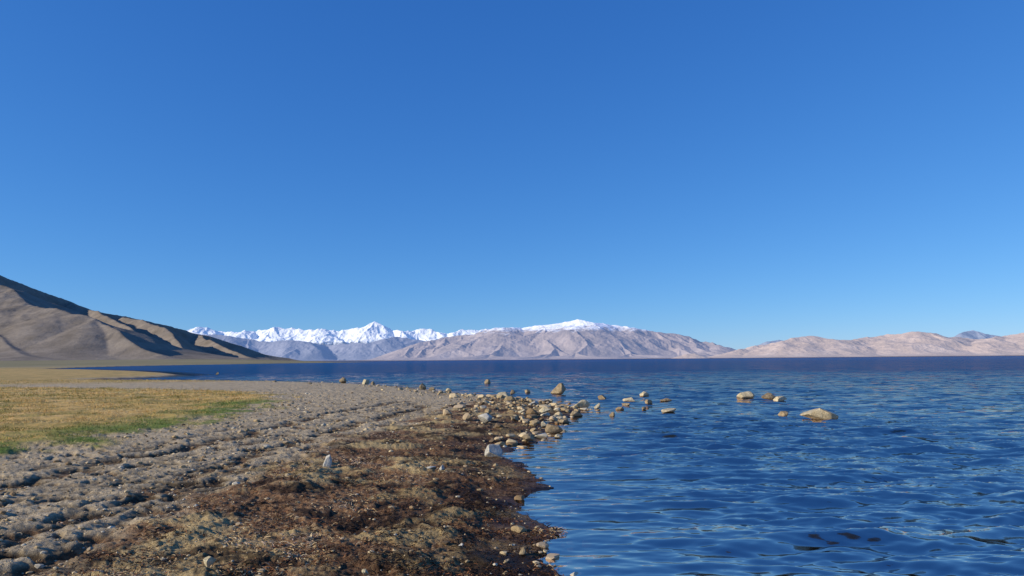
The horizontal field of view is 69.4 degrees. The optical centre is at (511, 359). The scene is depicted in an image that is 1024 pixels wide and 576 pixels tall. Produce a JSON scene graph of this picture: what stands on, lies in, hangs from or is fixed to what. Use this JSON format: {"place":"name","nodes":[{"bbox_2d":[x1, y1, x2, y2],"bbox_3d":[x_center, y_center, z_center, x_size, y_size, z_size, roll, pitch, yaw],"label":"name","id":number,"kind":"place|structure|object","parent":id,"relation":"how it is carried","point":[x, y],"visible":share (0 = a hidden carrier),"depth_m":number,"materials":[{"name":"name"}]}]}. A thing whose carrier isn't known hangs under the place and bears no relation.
{"place":"outdoors","nodes":[
{"label":"outdoors","id":0,"kind":"place"},
{"bbox_2d":[0,275,299,360],"bbox_3d":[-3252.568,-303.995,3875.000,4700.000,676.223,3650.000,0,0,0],"label":"hill","id":1,"kind":"structure","parent":0,"point":[36,325],"depth_m":2734.24,"materials":[{"name":"brown soil"}]},
{"bbox_2d":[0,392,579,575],"bbox_3d":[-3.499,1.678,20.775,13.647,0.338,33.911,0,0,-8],"label":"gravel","id":2,"kind":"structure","parent":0,"point":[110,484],"depth_m":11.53,"materials":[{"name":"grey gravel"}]},
{"bbox_2d":[194,333,425,360],"bbox_3d":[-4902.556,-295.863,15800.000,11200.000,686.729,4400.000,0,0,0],"label":"foothill","id":3,"kind":"structure","parent":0,"point":[301,350],"depth_m":16020.06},
{"bbox_2d":[187,321,489,345],"bbox_3d":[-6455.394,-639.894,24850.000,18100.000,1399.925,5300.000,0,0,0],"label":"snow mountain","id":4,"kind":"structure","parent":0,"point":[372,332],"depth_m":25630.63,"materials":[{"name":"white snow"}]},
{"bbox_2d":[0,355,1023,575],"bbox_3d":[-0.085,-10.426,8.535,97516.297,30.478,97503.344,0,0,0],"label":"ground","id":5,"kind":"structure","parent":0,"point":[39,371],"depth_m":10.50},
{"bbox_2d":[0,379,301,454],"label":"grass","id":6,"kind":"structure","parent":5,"relation":"on","point":[92,407],"depth_m":25.64,"materials":[{"name":"green plant"}]},
{"bbox_2d":[203,556,216,566],"bbox_3d":[-2.456,1.643,5.999,0.091,0.100,0.089,-7,1,9],"label":"rock","id":7,"kind":"object","parent":5,"relation":"on","point":[208,561],"visible":0.88,"depth_m":5.97,"materials":[{"name":"white stone"}]},
{"bbox_2d":[0,399,578,575],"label":"dried waterweed","id":8,"kind":"object","parent":5,"relation":"on","point":[441,573],"visible":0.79,"depth_m":7.16,"materials":[{"name":"brown plant"}]},
{"bbox_2d":[323,455,331,467],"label":"rock","id":9,"kind":"object","parent":5,"relation":"on","point":[327,461],"visible":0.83,"depth_m":11.07,"materials":[{"name":"stone"}]},
{"bbox_2d":[339,377,345,382],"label":"rock","id":10,"kind":"object","parent":5,"relation":"on","point":[342,380],"visible":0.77,"depth_m":57.96,"materials":[{"name":"brown stone"}]},
{"bbox_2d":[362,379,368,384],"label":"rock","id":11,"kind":"object","parent":5,"relation":"on","point":[365,382],"visible":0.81,"depth_m":56.28,"materials":[{"name":"white stone"}]},
{"bbox_2d":[419,383,425,389],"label":"rock","id":12,"kind":"object","parent":5,"relation":"on","point":[422,386],"visible":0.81,"depth_m":45.01,"materials":[{"name":"brown stone"}]},
{"bbox_2d":[309,381,593,575],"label":"shore stones","id":13,"kind":"object","parent":5,"relation":"on","point":[533,414],"visible":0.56,"depth_m":22.28,"materials":[{"name":"beige stone"}]},
{"bbox_2d":[478,413,492,422],"bbox_3d":[-0.729,1.565,19.824,0.363,0.297,0.349,0,0,21],"label":"rock","id":14,"kind":"object","parent":5,"relation":"on","point":[486,417],"visible":0.94,"depth_m":19.72,"materials":[{"name":"stone"}]},
{"bbox_2d":[485,444,502,457],"bbox_3d":[-0.332,1.682,13.440,0.335,0.307,0.204,0,0,-17],"label":"rock","id":15,"kind":"object","parent":5,"relation":"on","point":[493,450],"visible":0.78,"depth_m":13.39,"materials":[{"name":"stone"}]},
{"bbox_2d":[496,392,512,397],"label":"rock","id":16,"kind":"object","parent":5,"relation":"on","point":[505,394],"visible":0.48,"depth_m":31.53,"materials":[{"name":"yellow stone"}]},
{"bbox_2d":[519,547,525,554],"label":"rock","id":17,"kind":"object","parent":5,"relation":"on","point":[522,551],"visible":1,"depth_m":6.73,"materials":[{"name":"brown stone"}]},
{"bbox_2d":[522,433,533,440],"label":"rock","id":18,"kind":"object","parent":5,"relation":"on","point":[528,437],"visible":1,"depth_m":15.96,"materials":[{"name":"brown stone"}]},
{"bbox_2d":[541,421,547,426],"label":"rock","id":19,"kind":"object","parent":5,"relation":"on","point":[544,423],"visible":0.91,"depth_m":19.62,"materials":[{"name":"white stone"}]},
{"bbox_2d":[539,407,550,413],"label":"rock","id":20,"kind":"object","parent":5,"relation":"on","point":[542,410],"visible":0.99,"depth_m":23.04,"materials":[{"name":"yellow stone"}]},
{"bbox_2d":[545,424,562,432],"bbox_3d":[1.037,1.702,18.102,0.430,0.286,0.336,-1,0,14],"label":"rock","id":21,"kind":"object","parent":5,"relation":"on","point":[550,428],"visible":0.94,"depth_m":17.97,"materials":[{"name":"brown stone"}]},
{"bbox_2d":[558,418,567,422],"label":"rock","id":22,"kind":"object","parent":5,"relation":"on","point":[563,420],"visible":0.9,"depth_m":20.91,"materials":[{"name":"brown stone"}]},
{"bbox_2d":[0,0,1023,349],"label":"sky","id":23,"kind":"structure","parent":0,"point":[735,174],"materials":[{"name":"blue"}]},
{"bbox_2d":[63,356,1023,575],"bbox_3d":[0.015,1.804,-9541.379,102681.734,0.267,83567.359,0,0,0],"label":"lake water","id":24,"kind":"structure","parent":0,"point":[910,466],"depth_m":13.14,"materials":[{"name":"blue liquid"}]},
{"bbox_2d":[551,383,565,394],"bbox_3d":[2.368,1.517,38.336,0.720,0.639,0.834,0,0,20],"label":"rock","id":25,"kind":"object","parent":24,"relation":"on","point":[559,389],"visible":0.96,"depth_m":38.08,"materials":[{"name":"brown stone"}]},
{"bbox_2d":[570,411,582,415],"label":"rock","id":26,"kind":"object","parent":24,"relation":"in","point":[574,413],"visible":0.89,"depth_m":23.28,"materials":[{"name":"brown stone"}]},
{"bbox_2d":[573,400,589,407],"bbox_3d":[2.575,1.637,27.079,0.743,0.374,0.420,0,0,-27],"label":"rock","id":27,"kind":"object","parent":24,"relation":"on","point":[583,404],"visible":0.84,"depth_m":26.91,"materials":[{"name":"grey stone"}]},
{"bbox_2d":[598,395,605,399],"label":"rock","id":28,"kind":"object","parent":24,"relation":"on","point":[601,397],"visible":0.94,"depth_m":32.82,"materials":[{"name":"brown stone"}]},
{"bbox_2d":[623,397,635,401],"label":"rock","id":29,"kind":"object","parent":24,"relation":"on","point":[630,399],"visible":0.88,"depth_m":30.75,"materials":[{"name":"yellow stone"}]},
{"bbox_2d":[640,391,648,395],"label":"rock","id":30,"kind":"object","parent":24,"relation":"in","point":[643,393],"visible":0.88,"depth_m":35.40,"materials":[{"name":"white stone"}]},
{"bbox_2d":[645,399,651,404],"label":"rock","id":31,"kind":"object","parent":24,"relation":"on","point":[648,401],"visible":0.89,"depth_m":29.28,"materials":[{"name":"brown stone"}]},
{"bbox_2d":[660,398,671,401],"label":"rock","id":32,"kind":"object","parent":24,"relation":"on","point":[665,400],"visible":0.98,"depth_m":30.90,"materials":[{"name":"brown stone"}]},
{"bbox_2d":[661,408,675,412],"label":"rock","id":33,"kind":"object","parent":24,"relation":"on","point":[668,410],"visible":0.93,"depth_m":24.64,"materials":[{"name":"yellow stone"}]},
{"bbox_2d":[737,391,754,397],"bbox_3d":[10.326,1.595,32.628,0.766,0.426,0.672,-1,-1,-19],"label":"rock","id":34,"kind":"object","parent":24,"relation":"in","point":[748,394],"visible":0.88,"depth_m":32.41,"materials":[{"name":"yellow stone"}]},
{"bbox_2d":[761,393,775,399],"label":"rock","id":35,"kind":"object","parent":24,"relation":"on","point":[769,396],"visible":0.92,"depth_m":31.26,"materials":[{"name":"brown stone"}]},
{"bbox_2d":[773,396,786,401],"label":"rock","id":36,"kind":"object","parent":24,"relation":"on","point":[778,398],"visible":0.98,"depth_m":30.34,"materials":[{"name":"white stone"}]},
{"bbox_2d":[778,411,787,415],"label":"rock","id":37,"kind":"object","parent":24,"relation":"in","point":[783,413],"visible":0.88,"depth_m":22.56,"materials":[{"name":"brown stone"}]},
{"bbox_2d":[800,408,838,419],"bbox_3d":[8.941,1.607,21.571,0.930,0.436,0.739,2,3,-8],"label":"rock","id":38,"kind":"object","parent":24,"relation":"in","point":[820,414],"visible":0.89,"depth_m":21.32,"materials":[{"name":"yellow stone"}]},
{"bbox_2d":[369,319,734,359],"bbox_3d":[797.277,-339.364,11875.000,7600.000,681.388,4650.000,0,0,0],"label":"mountain","id":39,"kind":"structure","parent":0,"point":[578,339],"depth_m":11589.71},
{"bbox_2d":[674,353,706,357],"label":"hill","id":40,"kind":"structure","parent":0,"point":[693,355],"depth_m":9499.33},
{"bbox_2d":[707,331,1023,357],"bbox_3d":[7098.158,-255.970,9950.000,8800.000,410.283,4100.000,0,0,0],"label":"tan mountain","id":41,"kind":"structure","parent":0,"point":[917,343],"depth_m":9927.13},
{"bbox_2d":[756,330,995,345],"bbox_3d":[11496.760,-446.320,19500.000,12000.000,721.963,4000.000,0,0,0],"label":"distant mountain","id":42,"kind":"structure","parent":0,"point":[972,334],"depth_m":19864.04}
]}

